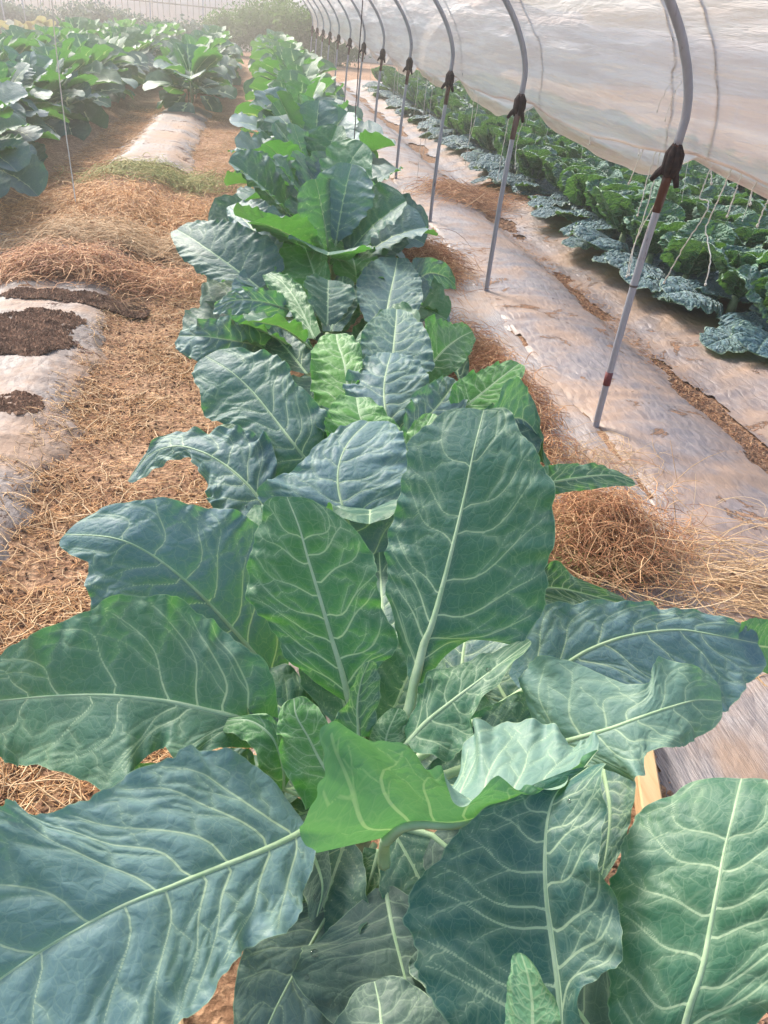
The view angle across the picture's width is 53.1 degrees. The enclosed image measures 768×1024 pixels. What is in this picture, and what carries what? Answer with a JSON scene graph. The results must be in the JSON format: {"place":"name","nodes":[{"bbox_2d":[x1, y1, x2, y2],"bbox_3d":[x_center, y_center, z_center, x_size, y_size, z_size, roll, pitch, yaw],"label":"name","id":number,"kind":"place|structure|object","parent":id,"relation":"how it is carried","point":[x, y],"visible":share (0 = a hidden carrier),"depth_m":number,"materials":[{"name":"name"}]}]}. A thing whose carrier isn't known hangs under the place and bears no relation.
{"place":"outdoors","nodes":[
{"label":"outdoors","id":0,"kind":"place"},
{"bbox_2d":[0,51,767,1023],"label":"ground","id":1,"kind":"structure","parent":0,"point":[218,1009],"depth_m":3.33,"materials":[{"name":"soil"}]},
{"bbox_2d":[0,104,17,197],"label":"kale plant","id":2,"kind":"object","parent":1,"relation":"on","point":[5,180],"visible":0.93,"depth_m":5.56,"materials":[{"name":"green plant"}]},
{"bbox_2d":[0,35,29,60],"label":"kale plant","id":3,"kind":"object","parent":1,"relation":"on","point":[19,46],"visible":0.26,"depth_m":10.61,"materials":[{"name":"green plant"}]},
{"bbox_2d":[0,0,30,23],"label":"bush","id":4,"kind":"object","parent":1,"relation":"on","point":[12,12],"visible":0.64,"depth_m":24.00,"materials":[{"name":"green plant"}]},
{"bbox_2d":[0,102,36,154],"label":"kale plant","id":5,"kind":"object","parent":1,"relation":"on","point":[18,108],"visible":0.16,"depth_m":6.69,"materials":[{"name":"green plant"}]},
{"bbox_2d":[0,80,47,196],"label":"kale plant","id":6,"kind":"object","parent":1,"relation":"on","point":[22,167],"visible":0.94,"depth_m":6.03,"materials":[{"name":"green plant"}]},
{"bbox_2d":[1,29,50,45],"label":"kale plant","id":7,"kind":"object","parent":1,"relation":"on","point":[18,33],"visible":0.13,"depth_m":11.64,"materials":[{"name":"green plant"}]},
{"bbox_2d":[0,77,59,140],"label":"kale plant","id":8,"kind":"object","parent":1,"relation":"on","point":[37,128],"visible":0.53,"depth_m":7.11,"materials":[{"name":"green plant"}]},
{"bbox_2d":[0,61,69,162],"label":"kale plant","id":9,"kind":"object","parent":1,"relation":"on","point":[17,71],"visible":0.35,"depth_m":7.46,"materials":[{"name":"green plant"}]},
{"bbox_2d":[4,55,70,140],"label":"kale plant","id":10,"kind":"object","parent":1,"relation":"on","point":[34,73],"visible":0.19,"depth_m":8.04,"materials":[{"name":"green plant"}]},
{"bbox_2d":[11,3,63,26],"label":"bush","id":11,"kind":"object","parent":1,"relation":"on","point":[34,13],"visible":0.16,"depth_m":24.41,"materials":[{"name":"green plant"}]},
{"bbox_2d":[1,44,88,136],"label":"kale plant","id":12,"kind":"object","parent":1,"relation":"on","point":[56,126],"visible":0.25,"depth_m":8.46,"materials":[{"name":"green plant"}]},
{"bbox_2d":[0,224,136,565],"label":"mulch film","id":13,"kind":"object","parent":1,"relation":"on","point":[32,375],"visible":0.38,"depth_m":3.22,"materials":[{"name":"white plastic"}]},
{"bbox_2d":[31,46,110,107],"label":"kale plant","id":14,"kind":"object","parent":1,"relation":"on","point":[82,60],"visible":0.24,"depth_m":9.47,"materials":[{"name":"green plant"}]},
{"bbox_2d":[34,47,108,140],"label":"kale plant","id":15,"kind":"object","parent":1,"relation":"on","point":[81,129],"visible":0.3,"depth_m":8.96,"materials":[{"name":"green plant"}]},
{"bbox_2d":[29,38,121,128],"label":"kale plant","id":16,"kind":"object","parent":1,"relation":"on","point":[96,114],"visible":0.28,"depth_m":9.94,"materials":[{"name":"green plant"}]},
{"bbox_2d":[51,0,99,23],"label":"bush","id":17,"kind":"object","parent":1,"relation":"on","point":[71,13],"visible":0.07,"depth_m":25.13,"materials":[{"name":"green plant"}]},
{"bbox_2d":[56,16,99,33],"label":"kale plant","id":18,"kind":"object","parent":1,"relation":"on","point":[80,23],"visible":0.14,"depth_m":15.74,"materials":[{"name":"green plant"}]},
{"bbox_2d":[0,106,165,250],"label":"straw litter","id":19,"kind":"object","parent":1,"relation":"on","point":[124,140],"visible":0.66,"depth_m":8.15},
{"bbox_2d":[0,237,166,414],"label":"soil crumbs","id":20,"kind":"object","parent":1,"relation":"on","point":[34,331],"visible":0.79,"depth_m":3.76,"materials":[{"name":"brown soil"}]},
{"bbox_2d":[0,203,189,264],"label":"straw heap","id":21,"kind":"object","parent":1,"relation":"on","point":[123,234],"visible":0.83,"depth_m":5.12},
{"bbox_2d":[52,33,137,102],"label":"kale plant","id":22,"kind":"object","parent":1,"relation":"on","point":[110,51],"visible":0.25,"depth_m":11.06,"materials":[{"name":"green plant"}]},
{"bbox_2d":[70,45,124,93],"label":"kale plant","id":23,"kind":"object","parent":1,"relation":"on","point":[109,88],"visible":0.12,"depth_m":10.63,"materials":[{"name":"green plant"}]},
{"bbox_2d":[56,31,143,102],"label":"kale plant","id":24,"kind":"object","parent":1,"relation":"on","point":[129,58],"visible":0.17,"depth_m":12.07,"materials":[{"name":"green plant"}]},
{"bbox_2d":[68,0,135,22],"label":"bush","id":25,"kind":"object","parent":1,"relation":"on","point":[102,15],"visible":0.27,"depth_m":24.24,"materials":[{"name":"green plant"}]},
{"bbox_2d":[0,235,206,308],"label":"straw heap","id":26,"kind":"object","parent":1,"relation":"on","point":[46,257],"visible":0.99,"depth_m":4.50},
{"bbox_2d":[0,171,236,263],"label":"straw heap","id":27,"kind":"object","parent":1,"relation":"on","point":[148,201],"visible":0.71,"depth_m":5.85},
{"bbox_2d":[97,31,148,99],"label":"kale plant","id":28,"kind":"object","parent":1,"relation":"on","point":[140,55],"visible":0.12,"depth_m":12.59,"materials":[{"name":"green plant"}]},
{"bbox_2d":[0,111,256,814],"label":"straw litter","id":29,"kind":"object","parent":1,"relation":"on","point":[78,594],"visible":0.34,"depth_m":2.83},
{"bbox_2d":[102,26,157,75],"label":"kale plant","id":30,"kind":"object","parent":1,"relation":"on","point":[131,33],"visible":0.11,"depth_m":14.12,"materials":[{"name":"green plant"}]},
{"bbox_2d":[5,0,276,50],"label":"polytunnel","id":31,"kind":"structure","parent":1,"relation":"on","point":[171,15],"depth_m":29.81,"materials":[{"name":"white plastic"}]},
{"bbox_2d":[48,152,245,199],"bbox_3d":[-2.000,-3.188,7.218,2.280,0.262,1.613,0,33,-9],"label":"grass patch","id":32,"kind":"object","parent":1,"relation":"on","point":[185,180],"visible":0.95,"depth_m":7.14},
{"bbox_2d":[6,0,290,52],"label":"stick fence","id":33,"kind":"object","parent":1,"relation":"on","point":[175,4],"visible":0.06,"depth_m":28.17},
{"bbox_2d":[110,106,214,172],"bbox_3d":[-2.795,-4.962,10.016,0.930,0.125,5.352,0,33,-9],"label":"mulch film","id":34,"kind":"object","parent":1,"relation":"on","point":[168,132],"visible":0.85,"depth_m":9.26,"materials":[{"name":"white plastic"}]},
{"bbox_2d":[154,55,223,109],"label":"kale plant","id":35,"kind":"object","parent":1,"relation":"on","point":[170,100],"visible":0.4,"depth_m":12.06,"materials":[{"name":"green plant"}]},
{"bbox_2d":[142,43,236,113],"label":"kale plant","id":36,"kind":"object","parent":1,"relation":"on","point":[194,60],"visible":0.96,"depth_m":11.51,"materials":[{"name":"green plant"}]},
{"bbox_2d":[158,42,231,111],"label":"kale plant","id":37,"kind":"object","parent":1,"relation":"on","point":[210,103],"visible":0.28,"depth_m":12.56,"materials":[{"name":"green plant"}]},
{"bbox_2d":[158,34,234,99],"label":"kale plant","id":38,"kind":"object","parent":1,"relation":"on","point":[163,94],"visible":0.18,"depth_m":13.43,"materials":[{"name":"green plant"}]},
{"bbox_2d":[195,2,252,51],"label":"bush","id":39,"kind":"object","parent":1,"relation":"on","point":[220,20],"visible":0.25,"depth_m":26.78,"materials":[{"name":"green plant"}]},
{"bbox_2d":[226,0,299,54],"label":"bush","id":40,"kind":"object","parent":1,"relation":"on","point":[250,27],"visible":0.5,"depth_m":26.08,"materials":[{"name":"green plant"}]},
{"bbox_2d":[234,80,336,117],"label":"kale plant","id":41,"kind":"object","parent":1,"relation":"on","point":[247,109],"visible":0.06,"depth_m":7.68,"materials":[{"name":"green plant"}]},
{"bbox_2d":[253,63,328,91],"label":"kale plant","id":42,"kind":"object","parent":1,"relation":"on","point":[309,69],"visible":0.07,"depth_m":10.35,"materials":[{"name":"green plant"}]},
{"bbox_2d":[249,69,336,102],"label":"kale plant","id":43,"kind":"object","parent":1,"relation":"on","point":[287,75],"visible":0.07,"depth_m":9.30,"materials":[{"name":"green plant"}]},
{"bbox_2d":[229,80,360,134],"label":"kale plant","id":44,"kind":"object","parent":1,"relation":"on","point":[260,103],"visible":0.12,"depth_m":7.18,"materials":[{"name":"green plant"}]},
{"bbox_2d":[245,56,344,99],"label":"kale plant","id":45,"kind":"object","parent":1,"relation":"on","point":[299,62],"visible":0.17,"depth_m":11.36,"materials":[{"name":"green plant"}]},
{"bbox_2d":[252,47,343,100],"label":"kale plant","id":46,"kind":"object","parent":1,"relation":"on","point":[290,55],"visible":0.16,"depth_m":11.85,"materials":[{"name":"green plant"}]},
{"bbox_2d":[257,0,347,61],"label":"bush","id":47,"kind":"object","parent":1,"relation":"on","point":[296,24],"visible":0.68,"depth_m":25.33,"materials":[{"name":"green plant"}]},
{"bbox_2d":[227,94,383,157],"bbox_3d":[-0.643,-2.866,6.255,1.261,0.941,1.355,0,33,-9],"label":"kale plant","id":48,"kind":"object","parent":1,"relation":"on","point":[277,108],"visible":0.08,"depth_m":6.16,"materials":[{"name":"green plant"}]},
{"bbox_2d":[253,122,359,205],"bbox_3d":[-0.428,-2.176,5.291,1.250,0.855,1.184,21,36,23],"label":"kale plant","id":49,"kind":"object","parent":1,"relation":"on","point":[281,128],"visible":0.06,"depth_m":5.12,"materials":[{"name":"green plant"}]},
{"bbox_2d":[253,73,362,132],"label":"kale plant","id":50,"kind":"object","parent":1,"relation":"on","point":[327,82],"visible":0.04,"depth_m":8.23,"materials":[{"name":"green plant"}]},
{"bbox_2d":[224,90,397,185],"bbox_3d":[-0.533,-2.573,5.758,1.319,1.002,1.285,0,33,-9],"label":"kale plant","id":51,"kind":"object","parent":1,"relation":"on","point":[308,115],"visible":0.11,"depth_m":5.62,"materials":[{"name":"green plant"}]},
{"bbox_2d":[252,93,377,157],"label":"kale plant","id":52,"kind":"object","parent":1,"relation":"on","point":[260,121],"visible":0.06,"depth_m":6.73,"materials":[{"name":"green plant"}]},
{"bbox_2d":[182,162,450,376],"bbox_3d":[-0.296,-1.148,3.762,1.321,1.029,1.188,0,33,-9],"label":"kale plant","id":53,"kind":"object","parent":1,"relation":"on","point":[353,206],"visible":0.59,"depth_m":3.59,"materials":[{"name":"green plant"}]},
{"bbox_2d":[208,123,428,257],"bbox_3d":[-0.443,-1.836,4.752,1.230,1.004,1.291,-16,38,-30],"label":"kale plant","id":54,"kind":"object","parent":1,"relation":"on","point":[322,138],"visible":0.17,"depth_m":4.65,"materials":[{"name":"green plant"}]},
{"bbox_2d":[171,199,468,398],"bbox_3d":[-0.299,-0.915,3.548,1.388,0.675,2.070,0,33,-9],"label":"kale plant","id":55,"kind":"object","parent":1,"relation":"on","point":[291,276],"visible":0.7,"depth_m":3.21,"materials":[{"name":"green plant"}]},
{"bbox_2d":[228,139,437,340],"bbox_3d":[-0.342,-1.454,4.242,1.287,1.089,1.196,31,41,34],"label":"kale plant","id":56,"kind":"object","parent":1,"relation":"on","point":[266,177],"visible":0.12,"depth_m":4.10,"materials":[{"name":"green plant"}]},
{"bbox_2d":[319,40,370,66],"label":"bush","id":57,"kind":"object","parent":1,"relation":"on","point":[342,56],"visible":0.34,"depth_m":26.82,"materials":[{"name":"green plant"}]},
{"bbox_2d":[368,0,385,122],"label":"tunnel hoop","id":58,"kind":"object","parent":1,"relation":"on","point":[381,57],"visible":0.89,"depth_m":9.52,"materials":[{"name":"grey metal"}]},
{"bbox_2d":[128,308,634,604],"bbox_3d":[-0.041,-0.166,2.411,1.390,0.682,1.630,0,33,-9],"label":"kale plant","id":59,"kind":"object","parent":1,"relation":"on","point":[338,443],"visible":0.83,"depth_m":2.12,"materials":[{"name":"green plant"}]},
{"bbox_2d":[0,407,767,1023],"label":"kale plant","id":60,"kind":"object","parent":1,"relation":"on","point":[168,891],"visible":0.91,"depth_m":1.25,"materials":[{"name":"green plant"}]},
{"bbox_2d":[394,0,412,178],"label":"tunnel hoop","id":61,"kind":"object","parent":1,"relation":"on","point":[409,65],"visible":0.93,"depth_m":7.90,"materials":[{"name":"grey metal"}]},
{"bbox_2d":[407,87,457,121],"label":"savoy cabbage","id":62,"kind":"object","parent":1,"relation":"on","point":[436,92],"visible":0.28,"depth_m":13.02,"materials":[{"name":"green plant"}]},
{"bbox_2d":[428,0,454,221],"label":"tunnel hoop","id":63,"kind":"object","parent":1,"relation":"on","point":[449,81],"visible":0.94,"depth_m":6.24,"materials":[{"name":"grey metal"}]},
{"bbox_2d":[417,93,467,128],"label":"savoy cabbage","id":64,"kind":"object","parent":1,"relation":"on","point":[433,122],"visible":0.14,"depth_m":12.26,"materials":[{"name":"green plant"}]},
{"bbox_2d":[427,107,466,141],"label":"savoy cabbage","id":65,"kind":"object","parent":1,"relation":"on","point":[434,131],"visible":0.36,"depth_m":11.42,"materials":[{"name":"green plant"}]},
{"bbox_2d":[441,107,492,150],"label":"savoy cabbage","id":66,"kind":"object","parent":1,"relation":"on","point":[464,123],"visible":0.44,"depth_m":10.47,"materials":[{"name":"green plant"}]},
{"bbox_2d":[460,124,499,162],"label":"savoy cabbage","id":67,"kind":"object","parent":1,"relation":"on","point":[484,135],"visible":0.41,"depth_m":9.70,"materials":[{"name":"green plant"}]},
{"bbox_2d":[455,116,507,152],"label":"savoy cabbage","id":68,"kind":"object","parent":1,"relation":"on","point":[463,139],"visible":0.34,"depth_m":10.19,"materials":[{"name":"green plant"}]},
{"bbox_2d":[468,124,530,173],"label":"savoy cabbage","id":69,"kind":"object","parent":1,"relation":"on","point":[495,132],"visible":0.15,"depth_m":9.31,"materials":[{"name":"green plant"}]},
{"bbox_2d":[484,0,527,290],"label":"tunnel hoop","id":70,"kind":"object","parent":1,"relation":"on","point":[519,108],"visible":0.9,"depth_m":4.58,"materials":[{"name":"grey metal"}]},
{"bbox_2d":[470,131,546,184],"bbox_3d":[1.522,-3.915,8.571,1.010,0.583,1.036,17,34,17],"label":"savoy cabbage","id":71,"kind":"object","parent":1,"relation":"on","point":[488,162],"visible":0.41,"depth_m":8.52,"materials":[{"name":"green plant"}]},
{"bbox_2d":[488,144,559,195],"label":"savoy cabbage","id":72,"kind":"object","parent":1,"relation":"on","point":[529,159],"visible":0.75,"depth_m":8.00,"materials":[{"name":"green plant"}]},
{"bbox_2d":[515,157,583,205],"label":"savoy cabbage","id":73,"kind":"object","parent":1,"relation":"on","point":[548,163],"visible":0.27,"depth_m":7.72,"materials":[{"name":"green plant"}]},
{"bbox_2d":[334,763,767,1023],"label":"kale plant","id":74,"kind":"object","parent":1,"relation":"on","point":[520,910],"visible":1,"depth_m":0.95,"materials":[{"name":"green plant"}]},
{"bbox_2d":[336,79,767,622],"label":"mulch film","id":75,"kind":"object","parent":1,"relation":"on","point":[549,318],"visible":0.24,"depth_m":4.36,"materials":[{"name":"white plastic"}]},
{"bbox_2d":[419,99,472,136],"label":"savoy cabbage","id":76,"kind":"object","parent":75,"relation":"on","point":[456,104],"visible":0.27,"depth_m":11.68,"materials":[{"name":"green plant"}]},
{"bbox_2d":[555,178,644,246],"bbox_3d":[1.961,-2.572,6.579,0.940,0.538,0.934,-9,35,-22],"label":"savoy cabbage","id":77,"kind":"object","parent":75,"relation":"on","point":[609,184],"visible":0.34,"depth_m":6.45,"materials":[{"name":"green plant"}]},
{"bbox_2d":[490,219,767,468],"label":"straw heap","id":78,"kind":"object","parent":75,"relation":"on","point":[656,362],"visible":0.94,"depth_m":4.48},
{"bbox_2d":[553,482,767,686],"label":"straw heap","id":79,"kind":"object","parent":75,"relation":"on","point":[760,605],"visible":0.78,"depth_m":2.48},
{"bbox_2d":[619,218,748,303],"bbox_3d":[2.081,-1.690,5.213,0.868,0.539,0.849,24,37,26],"label":"savoy cabbage","id":80,"kind":"object","parent":75,"relation":"on","point":[692,263],"visible":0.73,"depth_m":5.14,"materials":[{"name":"green plant"}]},
{"bbox_2d":[659,237,767,331],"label":"savoy cabbage","id":81,"kind":"object","parent":75,"relation":"on","point":[729,261],"visible":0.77,"depth_m":4.76,"materials":[{"name":"green plant"}]},
{"bbox_2d":[712,213,767,275],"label":"savoy cabbage","id":82,"kind":"object","parent":75,"relation":"on","point":[748,233],"visible":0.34,"depth_m":5.51,"materials":[{"name":"green plant"}]},
{"bbox_2d":[543,135,575,157],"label":"savoy cabbage","id":83,"kind":"object","parent":1,"relation":"on","point":[557,143],"visible":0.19,"depth_m":8.76,"materials":[{"name":"green plant"}]},
{"bbox_2d":[528,158,608,207],"bbox_3d":[1.868,-3.120,7.421,0.927,0.536,0.952,15,34,14],"label":"savoy cabbage","id":84,"kind":"object","parent":1,"relation":"on","point":[558,170],"visible":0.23,"depth_m":7.36,"materials":[{"name":"green plant"}]},
{"bbox_2d":[382,178,767,796],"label":"mulch film","id":85,"kind":"object","parent":1,"relation":"on","point":[733,743],"visible":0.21,"depth_m":2.46,"materials":[{"name":"white plastic"}]},
{"bbox_2d":[396,228,493,295],"bbox_3d":[0.298,-1.841,5.511,1.038,0.221,1.906,0,33,-9],"label":"straw heap","id":86,"kind":"object","parent":85,"relation":"on","point":[438,251],"visible":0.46,"depth_m":5.51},
{"bbox_2d":[392,172,530,218],"bbox_3d":[0.858,-3.312,7.892,1.504,0.275,1.766,-19,40,-34],"label":"straw heap","id":87,"kind":"object","parent":85,"relation":"on","point":[478,196],"visible":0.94,"depth_m":7.74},
{"bbox_2d":[423,288,679,608],"bbox_3d":[0.592,-0.517,3.520,0.664,0.190,3.230,0,33,-9],"label":"straw heap","id":88,"kind":"object","parent":85,"relation":"on","point":[484,358],"visible":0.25,"depth_m":3.69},
{"bbox_2d":[546,419,723,556],"bbox_3d":[0.833,-0.171,3.025,0.830,0.191,0.968,21,36,23],"label":"straw heap","id":89,"kind":"object","parent":85,"relation":"on","point":[605,458],"visible":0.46,"depth_m":3.15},
{"bbox_2d":[548,459,758,620],"bbox_3d":[0.782,0.033,2.631,1.030,0.254,1.047,0,33,-9],"label":"straw heap","id":90,"kind":"object","parent":85,"relation":"on","point":[628,526],"visible":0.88,"depth_m":2.57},
{"bbox_2d":[531,166,623,219],"bbox_3d":[1.849,-2.840,6.972,0.945,0.546,0.970,20,35,22],"label":"savoy cabbage","id":91,"kind":"object","parent":1,"relation":"on","point":[574,180],"visible":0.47,"depth_m":6.88,"materials":[{"name":"green plant"}]},
{"bbox_2d":[559,180,666,267],"bbox_3d":[1.920,-2.293,6.057,0.994,0.630,1.016,3,33,-5],"label":"savoy cabbage","id":92,"kind":"object","parent":1,"relation":"on","point":[615,207],"visible":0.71,"depth_m":5.93,"materials":[{"name":"green plant"}]},
{"bbox_2d":[476,205,767,473],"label":"soil crumbs","id":93,"kind":"object","parent":1,"relation":"on","point":[510,226],"visible":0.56,"depth_m":3.92,"materials":[{"name":"brown soil"}]},
{"bbox_2d":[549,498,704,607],"bbox_3d":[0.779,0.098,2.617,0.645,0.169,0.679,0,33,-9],"label":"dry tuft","id":94,"kind":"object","parent":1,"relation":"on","point":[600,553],"visible":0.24,"depth_m":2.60,"materials":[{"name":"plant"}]},
{"bbox_2d":[592,198,685,276],"bbox_3d":[1.988,-1.982,5.645,0.888,0.551,0.869,1,33,-7],"label":"savoy cabbage","id":95,"kind":"object","parent":1,"relation":"on","point":[672,216],"visible":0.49,"depth_m":5.59,"materials":[{"name":"green plant"}]},
{"bbox_2d":[592,0,692,427],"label":"tunnel hoop","id":96,"kind":"object","parent":1,"relation":"on","point":[669,168],"visible":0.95,"depth_m":2.92,"materials":[{"name":"grey metal"}]},
{"bbox_2d":[304,0,767,198],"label":"plastic wall","id":97,"kind":"structure","parent":96,"relation":"attached to","point":[603,74],"depth_m":3.48,"materials":[{"name":"beige"}]},
{"bbox_2d":[634,750,661,814],"bbox_3d":[0.603,0.635,1.763,0.050,0.050,0.524,9,33,5],"label":"wooden board","id":98,"kind":"object","parent":1,"relation":"on","point":[647,790],"visible":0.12,"depth_m":1.74,"materials":[{"name":"yellow wood"}]},
{"bbox_2d":[633,191,712,245],"bbox_3d":[2.471,-2.382,6.434,0.870,0.566,0.900,1,33,-8],"label":"savoy cabbage","id":99,"kind":"object","parent":1,"relation":"on","point":[687,204],"visible":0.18,"depth_m":6.22,"materials":[{"name":"green plant"}]},
{"bbox_2d":[679,164,725,180],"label":"savoy cabbage","id":100,"kind":"object","parent":1,"relation":"on","point":[697,170],"visible":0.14,"depth_m":7.55,"materials":[{"name":"green plant"}]},
{"bbox_2d":[681,176,736,195],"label":"savoy cabbage","id":101,"kind":"object","parent":1,"relation":"on","point":[695,184],"visible":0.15,"depth_m":7.14,"materials":[{"name":"green plant"}]},
{"bbox_2d":[692,201,756,223],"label":"savoy cabbage","id":102,"kind":"object","parent":1,"relation":"on","point":[719,213],"visible":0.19,"depth_m":5.94,"materials":[{"name":"green plant"}]},
{"bbox_2d":[701,185,763,206],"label":"savoy cabbage","id":103,"kind":"object","parent":1,"relation":"on","point":[712,193],"visible":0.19,"depth_m":6.68,"materials":[{"name":"green plant"}]},
{"bbox_2d":[699,264,767,357],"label":"savoy cabbage","id":104,"kind":"object","parent":1,"relation":"on","point":[743,336],"visible":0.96,"depth_m":4.38,"materials":[{"name":"green plant"}]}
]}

